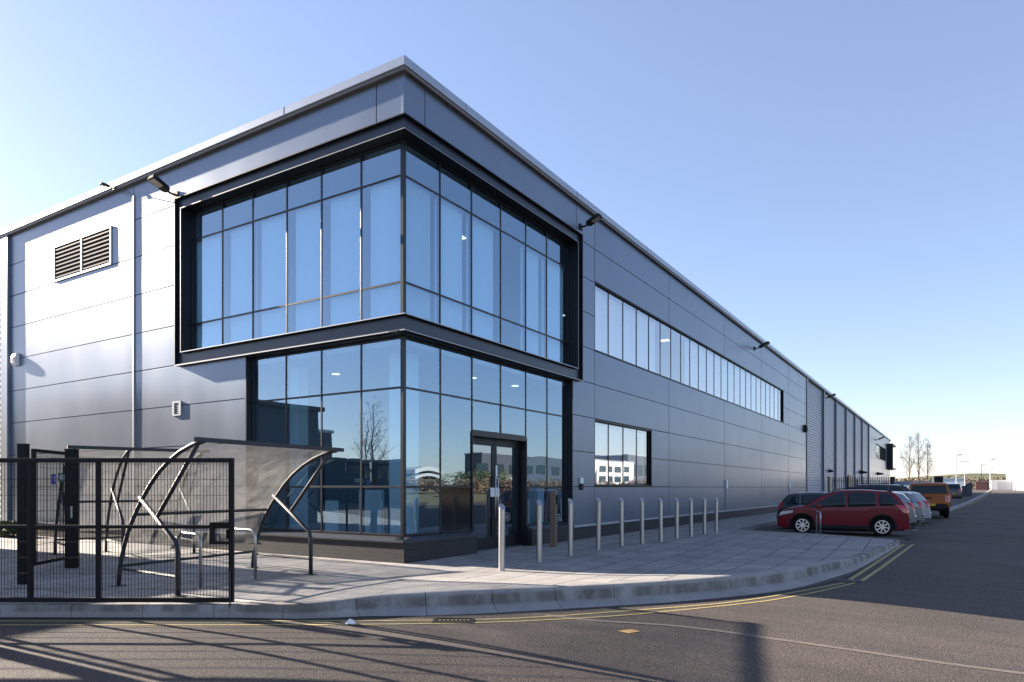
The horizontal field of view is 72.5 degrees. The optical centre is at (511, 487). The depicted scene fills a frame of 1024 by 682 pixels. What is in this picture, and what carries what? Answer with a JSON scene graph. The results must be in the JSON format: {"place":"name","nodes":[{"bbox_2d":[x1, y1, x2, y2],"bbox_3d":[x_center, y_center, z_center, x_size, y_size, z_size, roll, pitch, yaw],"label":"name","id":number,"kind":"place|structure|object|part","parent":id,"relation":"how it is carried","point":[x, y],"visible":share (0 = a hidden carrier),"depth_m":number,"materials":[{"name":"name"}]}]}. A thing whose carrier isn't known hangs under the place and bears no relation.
{"place":"outdoors","nodes":[
{"label":"outdoors","id":0,"kind":"place"},
{"bbox_2d":[0,512,776,566],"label":"footway","id":1,"kind":"structure","parent":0,"point":[731,523],"depth_m":17.83,"materials":[{"name":"grey concrete"}]},
{"bbox_2d":[0,520,16,537],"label":"hedge","id":2,"kind":"object","parent":1,"relation":"on","point":[7,532],"visible":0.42,"depth_m":21.00,"materials":[{"name":"green plant"}]},
{"bbox_2d":[51,445,209,560],"bbox_3d":[-8.548,0.333,15.564,2.690,2.342,2.515,0,0,-41],"label":"cycle shelter","id":3,"kind":"object","parent":1,"relation":"on","point":[110,501],"visible":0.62,"depth_m":15.60,"materials":[{"name":"metal"}]},
{"bbox_2d":[0,527,894,602],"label":"pavement","id":4,"kind":"structure","parent":0,"point":[710,552],"depth_m":12.96,"materials":[{"name":"grey concrete"}]},
{"bbox_2d":[16,443,29,584],"bbox_3d":[-7.603,0.417,10.860,0.132,2.205,0.132,0,0,0],"label":"gate post","id":5,"kind":"object","parent":4,"relation":"on","point":[23,450],"visible":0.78,"depth_m":10.80,"materials":[{"name":"black metal"}]},
{"bbox_2d":[64,449,79,567],"bbox_3d":[-8.243,0.398,13.071,0.182,2.245,0.182,0,0,0],"label":"gate post","id":6,"kind":"object","parent":4,"relation":"on","point":[71,453],"visible":0.78,"depth_m":12.99,"materials":[{"name":"black metal"}]},
{"bbox_2d":[31,449,64,565],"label":"pedestrian gate","id":7,"kind":"structure","parent":6,"relation":"attached to","point":[34,452],"depth_m":12.96,"materials":[{"name":"black metal"}]},
{"bbox_2d":[51,474,55,483],"bbox_3d":[-8.619,-0.160,13.131,0.013,0.190,0.150,0,0,-7],"label":"sign","id":8,"kind":"object","parent":7,"relation":"attached to","point":[52,478],"visible":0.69,"depth_m":13.11,"materials":[{"name":"blue"}]},
{"bbox_2d":[58,473,64,481],"bbox_3d":[-8.621,-0.200,13.392,0.013,0.170,0.300,0,0,-7],"label":"sign","id":9,"kind":"object","parent":7,"relation":"attached to","point":[60,475],"visible":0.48,"depth_m":13.32,"materials":[{"name":"teal"}]},
{"bbox_2d":[67,506,72,518],"bbox_3d":[-8.168,0.450,12.887,0.105,0.240,0.060,0,0,0],"label":"gate lock","id":10,"kind":"object","parent":6,"relation":"attached to","point":[71,512],"visible":0.78,"depth_m":12.87,"materials":[{"name":"silver metal"}]},
{"bbox_2d":[174,531,204,588],"bbox_3d":[-4.925,1.087,10.646,0.868,0.825,0.120,0,0,41],"label":"bicycle hoop","id":11,"kind":"object","parent":4,"relation":"on","point":[188,533],"visible":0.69,"depth_m":10.39,"materials":[{"name":"metal"}]},
{"bbox_2d":[111,437,343,596],"bbox_3d":[-4.485,0.419,11.168,3.012,2.168,2.872,0,0,36],"label":"cycle shelter","id":12,"kind":"object","parent":4,"relation":"on","point":[197,442],"visible":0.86,"depth_m":10.63,"materials":[{"name":"metal"}]},
{"bbox_2d":[227,528,258,578],"bbox_3d":[-4.510,1.087,11.690,0.852,0.825,0.120,0,0,37],"label":"bicycle hoop","id":13,"kind":"object","parent":4,"relation":"on","point":[255,547],"visible":0.56,"depth_m":11.46,"materials":[{"name":"metal"}]},
{"bbox_2d":[499,503,504,570],"bbox_3d":[-0.184,0.917,12.652,0.114,1.265,0.114,0,0,-27],"label":"bollard","id":14,"kind":"object","parent":4,"relation":"on","point":[501,537],"visible":0.8,"depth_m":12.60,"materials":[{"name":"metal"}]},
{"bbox_2d":[537,500,541,561],"bbox_3d":[0.554,0.898,14.104,0.114,1.306,0.114,0,0,-22],"label":"bollard","id":15,"kind":"object","parent":4,"relation":"on","point":[539,530],"visible":0.8,"depth_m":14.05,"materials":[{"name":"metal"}]},
{"bbox_2d":[550,491,557,546],"bbox_3d":[1.074,0.790,17.744,0.190,1.420,0.200,0,0,17],"label":"reader post","id":16,"kind":"object","parent":4,"relation":"on","point":[553,516],"visible":1,"depth_m":17.66,"materials":[{"name":"grey metal"}]},
{"bbox_2d":[568,498,572,555],"bbox_3d":[1.294,0.894,15.434,0.114,1.317,0.114,0,0,-22],"label":"bollard","id":17,"kind":"object","parent":4,"relation":"on","point":[570,527],"visible":0.8,"depth_m":15.38,"materials":[{"name":"metal"}]},
{"bbox_2d":[596,497,600,549],"bbox_3d":[2.082,0.894,16.805,0.114,1.317,0.114,0,0,-28],"label":"bollard","id":18,"kind":"object","parent":4,"relation":"on","point":[598,523],"visible":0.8,"depth_m":16.76,"materials":[{"name":"metal"}]},
{"bbox_2d":[619,497,623,545],"bbox_3d":[2.811,0.898,17.910,0.114,1.306,0.114,-1,0,-28],"label":"bollard","id":19,"kind":"object","parent":4,"relation":"on","point":[621,521],"visible":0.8,"depth_m":17.87,"materials":[{"name":"metal"}]},
{"bbox_2d":[640,498,643,543],"bbox_3d":[3.488,0.908,18.724,0.114,1.286,0.114,0,1,-22],"label":"bollard","id":20,"kind":"object","parent":4,"relation":"on","point":[641,520],"visible":0.8,"depth_m":18.68,"materials":[{"name":"metal"}]},
{"bbox_2d":[659,498,662,541],"bbox_3d":[4.149,0.917,19.473,0.114,1.265,0.114,0,0,-27],"label":"bollard","id":21,"kind":"object","parent":4,"relation":"on","point":[660,520],"visible":0.8,"depth_m":19.43,"materials":[{"name":"metal"}]},
{"bbox_2d":[675,498,678,538],"bbox_3d":[4.829,0.927,20.454,0.114,1.244,0.114,0,0,-29],"label":"bollard","id":22,"kind":"object","parent":4,"relation":"on","point":[676,518],"visible":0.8,"depth_m":20.41,"materials":[{"name":"metal"}]},
{"bbox_2d":[689,498,692,536],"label":"bollard","id":23,"kind":"object","parent":4,"relation":"on","point":[690,517],"visible":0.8,"depth_m":21.48,"materials":[{"name":"metal"}]},
{"bbox_2d":[703,497,705,533],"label":"bollard","id":24,"kind":"object","parent":4,"relation":"on","point":[704,515],"visible":0.8,"depth_m":22.46,"materials":[{"name":"metal"}]},
{"bbox_2d":[715,497,717,531],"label":"bollard","id":25,"kind":"object","parent":4,"relation":"on","point":[716,514],"visible":0.8,"depth_m":23.54,"materials":[{"name":"metal"}]},
{"bbox_2d":[816,511,821,535],"bbox_3d":[9.792,1.127,22.302,0.120,0.745,0.952,0,0,16],"label":"bicycle hoop","id":26,"kind":"object","parent":4,"relation":"on","point":[817,512],"visible":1,"depth_m":21.97,"materials":[{"name":"metal"}]},
{"bbox_2d":[0,490,1023,681],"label":"road","id":27,"kind":"structure","parent":0,"point":[950,589],"depth_m":7.81,"materials":[{"name":"grey asphalt"}]},
{"bbox_2d":[0,458,234,608],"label":"vehicle gate","id":28,"kind":"structure","parent":27,"relation":"on","point":[99,526],"depth_m":8.93,"materials":[{"name":"black metal"}]},
{"bbox_2d":[345,619,355,623],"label":"litter","id":29,"kind":"object","parent":27,"relation":"on","point":[350,621],"visible":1,"depth_m":8.44,"materials":[{"name":"white paper"}]},
{"bbox_2d":[0,541,899,618],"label":"kerb","id":30,"kind":"structure","parent":27,"relation":"on","point":[476,600],"depth_m":9.48,"materials":[{"name":"grey concrete"}]},
{"bbox_2d":[0,546,902,619],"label":"gutter grit","id":31,"kind":"object","parent":27,"relation":"on","point":[834,581],"visible":1,"depth_m":8.93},
{"bbox_2d":[432,618,473,622],"bbox_3d":[-0.729,1.669,8.659,0.500,0.062,0.280,0,0,0],"label":"drain grate","id":32,"kind":"object","parent":27,"relation":"on","point":[452,621],"visible":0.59,"depth_m":8.61,"materials":[{"name":"black metal"}]},
{"bbox_2d":[0,490,993,624],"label":"yellow line","id":33,"kind":"object","parent":27,"relation":"on","point":[879,568],"visible":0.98,"depth_m":8.93,"materials":[{"name":"paint"}]},
{"bbox_2d":[618,629,638,632],"bbox_3d":[1.365,1.678,8.175,0.220,0.008,0.162,0,0,-33],"label":"road patch","id":34,"kind":"object","parent":27,"relation":"on","point":[629,631],"visible":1,"depth_m":8.15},
{"bbox_2d":[543,614,1023,673],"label":"road seam","id":35,"kind":"object","parent":27,"relation":"on","point":[986,668],"visible":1,"depth_m":7.79,"materials":[{"name":"grey asphalt"}]},
{"bbox_2d":[727,520,899,540],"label":"bay kerb","id":36,"kind":"structure","parent":27,"relation":"on","point":[754,526],"depth_m":26.87,"materials":[{"name":"concrete"}]},
{"bbox_2d":[777,492,867,530],"bbox_3d":[12.754,0.904,27.764,4.062,1.492,2.038,0,0,30],"label":"dark hatchback","id":37,"kind":"object","parent":27,"relation":"on","point":[795,499],"visible":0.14,"depth_m":27.72,"materials":[{"name":"grey paint"}]},
{"bbox_3d":[11.182,0.476,27.788,0.480,0.394,0.145,0,0,30],"label":"side window","id":38,"kind":"part","parent":37,"relation":"part of","materials":[{"name":"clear glass"}]},
{"bbox_3d":[11.812,0.484,27.421,0.820,0.458,0.154,0,0,30],"label":"side window","id":39,"kind":"part","parent":37,"relation":"part of","materials":[{"name":"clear glass"}]},
{"bbox_2d":[777,488,909,536],"bbox_3d":[11.757,0.829,24.927,4.262,1.643,2.098,0,0,26],"label":"red hatchback","id":40,"kind":"object","parent":27,"relation":"on","point":[881,512],"visible":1,"depth_m":24.02,"materials":[{"name":"red paint"}]},
{"bbox_3d":[11.040,0.424,24.396,1.120,0.524,0.168,0,0,26],"label":"side window","id":41,"kind":"part","parent":40,"relation":"part of","materials":[{"name":"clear glass"}]},
{"bbox_3d":[12.000,0.402,23.924,0.860,0.503,0.168,0,0,26],"label":"side window","id":42,"kind":"part","parent":40,"relation":"part of","materials":[{"name":"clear glass"}]},
{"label":"side window","id":43,"kind":"part","parent":40,"relation":"part of","materials":[{"name":"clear glass"}]},
{"bbox_2d":[835,579,860,582],"bbox_3d":[5.929,1.643,12.308,0.400,0.011,0.170,0,0,32],"label":"inspection cover","id":44,"kind":"object","parent":27,"relation":"on","point":[847,580],"visible":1,"depth_m":12.33,"materials":[{"name":"black metal"}]},
{"bbox_2d":[832,477,890,490],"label":"palisade fence","id":45,"kind":"object","parent":27,"relation":"on","point":[857,481],"visible":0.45,"depth_m":62.07,"materials":[{"name":"metal"}]},
{"bbox_2d":[845,483,911,491],"bbox_3d":[18.254,0.702,36.354,4.862,1.897,2.238,0,0,32],"label":"black estate","id":46,"kind":"object","parent":27,"relation":"on","point":[890,486],"visible":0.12,"depth_m":35.22,"materials":[{"name":"black paint"}]},
{"bbox_2d":[868,486,887,489],"bbox_3d":[18.447,0.198,35.232,0.900,0.604,0.201,0,0,32],"label":"side window","id":47,"kind":"structure","parent":46,"relation":"in","point":[873,487],"depth_m":35.27,"materials":[{"name":"black glass"}]},
{"bbox_2d":[890,486,902,490],"bbox_3d":[19.258,0.212,34.742,0.804,0.576,0.193,0,0,30],"label":"side window","id":48,"kind":"structure","parent":46,"relation":"in","point":[892,488],"depth_m":34.86,"materials":[{"name":"black glass"}]},
{"bbox_2d":[894,492,916,523],"bbox_3d":[14.717,0.904,29.422,4.062,1.492,2.038,0,0,31],"label":"silver hatchback","id":49,"kind":"object","parent":27,"relation":"on","point":[908,502],"visible":0.06,"depth_m":27.86,"materials":[{"name":"grey paint"}]},
{"bbox_2d":[891,491,924,524],"bbox_3d":[16.245,0.904,31.473,4.062,1.492,2.038,0,0,29],"label":"silver hatchback","id":50,"kind":"object","parent":27,"relation":"on","point":[918,504],"visible":0.09,"depth_m":29.95,"materials":[{"name":"grey paint"}]},
{"bbox_2d":[899,436,919,480],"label":"bare tree","id":51,"kind":"object","parent":27,"relation":"on","point":[906,454],"visible":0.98,"depth_m":148.28,"materials":[{"name":"brown plant"}]},
{"bbox_2d":[892,491,930,522],"bbox_3d":[17.826,0.904,33.610,4.062,1.492,2.038,0,0,31],"label":"white hatchback","id":52,"kind":"object","parent":27,"relation":"on","point":[925,503],"visible":0.1,"depth_m":32.05,"materials":[{"name":"grey paint"}]},
{"bbox_2d":[908,433,930,480],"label":"bare tree","id":53,"kind":"object","parent":27,"relation":"on","point":[918,452],"visible":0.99,"depth_m":147.33,"materials":[{"name":"brown plant"}]},
{"bbox_2d":[916,440,938,480],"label":"bare tree","id":54,"kind":"object","parent":27,"relation":"on","point":[927,453],"visible":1,"depth_m":146.54,"materials":[{"name":"brown plant"}]},
{"bbox_2d":[908,482,949,517],"bbox_3d":[23.589,0.670,39.734,2.356,1.960,5.962,0,0,28],"label":"suv","id":55,"kind":"object","parent":27,"relation":"on","point":[936,495],"visible":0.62,"depth_m":37.19,"materials":[{"name":"brown paint"}]},
{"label":"rear window","id":56,"kind":"part","parent":55,"relation":"part of","materials":[{"name":"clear glass"}]},
{"bbox_2d":[947,483,962,497],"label":"dark offroader","id":57,"kind":"object","parent":27,"relation":"on","point":[955,489],"visible":0.6,"depth_m":81.27,"materials":[{"name":"black paint"}]},
{"bbox_2d":[948,485,959,488],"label":"rear window","id":58,"kind":"structure","parent":57,"relation":"in","point":[949,486],"depth_m":81.36,"materials":[{"name":"black glass"}]},
{"bbox_2d":[956,454,961,482],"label":"street lamp","id":59,"kind":"object","parent":27,"relation":"on","point":[956,467],"visible":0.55,"depth_m":135.37,"materials":[{"name":"grey metal"}]},
{"bbox_2d":[950,483,971,498],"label":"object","id":60,"kind":"structure","parent":27,"relation":"on","point":[967,490],"depth_m":91.30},
{"bbox_2d":[959,461,968,484],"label":"street lamp","id":61,"kind":"object","parent":27,"relation":"on","point":[964,469],"visible":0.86,"depth_m":151.46,"materials":[{"name":"grey metal"}]},
{"bbox_2d":[949,490,991,510],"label":"kerb","id":62,"kind":"structure","parent":27,"relation":"on","point":[965,503],"depth_m":64.31,"materials":[{"name":"concrete"}]},
{"bbox_2d":[943,481,1009,489],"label":"palisade fence","id":63,"kind":"object","parent":27,"relation":"on","point":[960,482],"visible":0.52,"depth_m":163.44,"materials":[{"name":"grey metal"}]},
{"bbox_2d":[975,482,989,489],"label":"container","id":64,"kind":"object","parent":27,"relation":"on","point":[982,485],"visible":0.97,"depth_m":161.31,"materials":[{"name":"red metal"}]},
{"bbox_2d":[990,480,1007,489],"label":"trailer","id":65,"kind":"object","parent":27,"relation":"on","point":[995,483],"visible":0.37,"depth_m":193.73,"materials":[{"name":"white metal"}]},
{"bbox_2d":[996,481,1012,489],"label":"site cabin","id":66,"kind":"object","parent":27,"relation":"on","point":[1011,485],"visible":0.73,"depth_m":171.14,"materials":[{"name":"grey metal"}]},
{"bbox_2d":[0,0,1023,477],"label":"sky","id":67,"kind":"structure","parent":0,"point":[844,179],"materials":[{"name":"blue"}]},
{"bbox_2d":[894,481,931,485],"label":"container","id":68,"kind":"object","parent":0,"point":[906,483],"visible":0.21,"depth_m":117.96,"materials":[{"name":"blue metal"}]},
{"bbox_2d":[934,476,943,482],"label":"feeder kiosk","id":69,"kind":"object","parent":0,"point":[938,479],"visible":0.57,"depth_m":119.38,"materials":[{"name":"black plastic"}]},
{"bbox_2d":[896,473,1006,481],"bbox_3d":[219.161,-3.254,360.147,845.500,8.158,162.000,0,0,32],"label":"hill","id":70,"kind":"structure","parent":0,"point":[986,475],"depth_m":334.03,"materials":[{"name":"green plant"}]},
{"bbox_2d":[950,490,988,506],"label":"pavement","id":71,"kind":"structure","parent":0,"point":[954,501],"depth_m":80.27,"materials":[{"name":"concrete"}]},
{"bbox_3d":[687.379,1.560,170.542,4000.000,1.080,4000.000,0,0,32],"label":"ground","id":72,"kind":"structure","parent":0,"visible":0},
{"bbox_2d":[0,55,895,563],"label":"office building","id":73,"kind":"structure","parent":72,"relation":"on","point":[426,303],"depth_m":18.80,"materials":[{"name":"metal cladding panels"},{"name":"glass"},{"name":"dark painted metal"}]},
{"bbox_2d":[11,353,18,365],"bbox_3d":[-15.970,-4.119,22.421,0.280,0.398,0.148,0,0,32],"label":"alarm sounder","id":74,"kind":"object","parent":73,"relation":"attached to","point":[15,359],"visible":1,"depth_m":22.36,"materials":[{"name":"white plastic"}]},
{"bbox_2d":[99,182,114,189],"bbox_3d":[-11.055,-8.240,19.060,0.167,0.090,0.361,0,0,32],"label":"floodlight","id":75,"kind":"object","parent":73,"relation":"attached to","point":[105,185],"visible":1,"depth_m":19.00,"materials":[{"name":"black plastic"}]},
{"bbox_2d":[147,174,178,198],"bbox_3d":[-8.770,-7.570,17.566,0.334,0.359,0.695,0,0,32],"label":"floodlight","id":76,"kind":"object","parent":73,"relation":"attached to","point":[158,182],"visible":0.99,"depth_m":17.46,"materials":[{"name":"black metal"}]},
{"bbox_2d":[473,438,495,549],"bbox_3d":[-0.731,0.150,16.637,0.136,2.660,1.180,0,0,32],"label":"door","id":77,"kind":"structure","parent":73,"relation":"in","point":[486,542],"depth_m":17.05,"materials":[{"name":"black metal"}]},
{"bbox_2d":[494,440,519,547],"bbox_3d":[-0.098,0.150,17.642,0.136,2.660,1.175,0,0,32],"label":"door","id":78,"kind":"structure","parent":73,"relation":"in","point":[514,539],"depth_m":17.83,"materials":[{"name":"black metal"}]},
{"bbox_2d":[580,478,583,489],"bbox_3d":[2.030,-0.115,20.370,0.050,0.350,0.180,0,0,32],"label":"door intercom","id":79,"kind":"object","parent":73,"relation":"attached to","point":[581,483],"depth_m":20.34,"materials":[{"name":"white metal"}]},
{"bbox_2d":[579,213,602,230],"bbox_3d":[2.272,-7.685,20.182,0.660,0.341,0.317,0,0,32],"label":"floodlight","id":80,"kind":"object","parent":73,"relation":"attached to","point":[594,219],"visible":1,"depth_m":20.10,"materials":[{"name":"black metal"}]},
{"bbox_2d":[594,419,651,485],"bbox_3d":[3.672,-1.065,23.274,0.335,2.030,4.775,0,0,32],"label":"window","id":81,"kind":"structure","parent":73,"relation":"in","point":[627,449],"depth_m":23.50,"materials":[{"name":"blue"}]},
{"bbox_2d":[594,282,783,422],"bbox_3d":[9.905,-5.220,33.176,0.335,2.120,28.175,0,0,32],"label":"window","id":82,"kind":"structure","parent":73,"relation":"in","point":[627,334],"depth_m":27.48,"materials":[{"name":"blue"}]},
{"bbox_2d":[726,480,727,508],"bbox_3d":[10.307,0.340,33.499,0.070,1.400,0.180,0,0,32],"label":"socket box","id":83,"kind":"object","parent":73,"relation":"attached to","point":[726,492],"visible":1,"depth_m":33.49,"materials":[{"name":"white metal"}]},
{"bbox_2d":[754,341,769,349],"bbox_3d":[13.652,-7.753,38.128,0.799,0.413,0.384,0,0,32],"label":"floodlight","id":84,"kind":"object","parent":73,"relation":"attached to","point":[764,344],"visible":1,"depth_m":38.00,"materials":[{"name":"black plastic"}]},
{"bbox_2d":[828,476,830,491],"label":"door","id":85,"kind":"structure","parent":73,"relation":"in","point":[829,478],"depth_m":62.09,"materials":[{"name":"metal"}]},
{"bbox_2d":[847,475,853,487],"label":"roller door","id":86,"kind":"structure","parent":73,"relation":"in","point":[849,476],"depth_m":74.12,"materials":[{"name":"grey metal"}]},
{"bbox_2d":[876,445,885,461],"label":"window","id":87,"kind":"structure","parent":73,"relation":"in","point":[880,452],"depth_m":107.47,"materials":[{"name":"black"}]},
{"bbox_2d":[932,478,965,486],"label":"distant unit","id":88,"kind":"object","parent":72,"relation":"on","point":[953,479],"visible":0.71,"depth_m":224.33,"materials":[{"name":"white metal"}]},
{"bbox_2d":[895,476,1005,489],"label":"distant scrub","id":89,"kind":"object","parent":72,"relation":"on","point":[967,480],"visible":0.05,"depth_m":245.16,"materials":[{"name":"green plant"}]},
{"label":"grass verge","id":90,"kind":"structure","parent":72,"relation":"on","visible":0},
{"bbox_2d":[1006,451,1023,489],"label":"white warehouse","id":91,"kind":"structure","parent":90,"relation":"on","point":[1015,469],"depth_m":167.89,"materials":[{"name":"white metal"}]}
]}

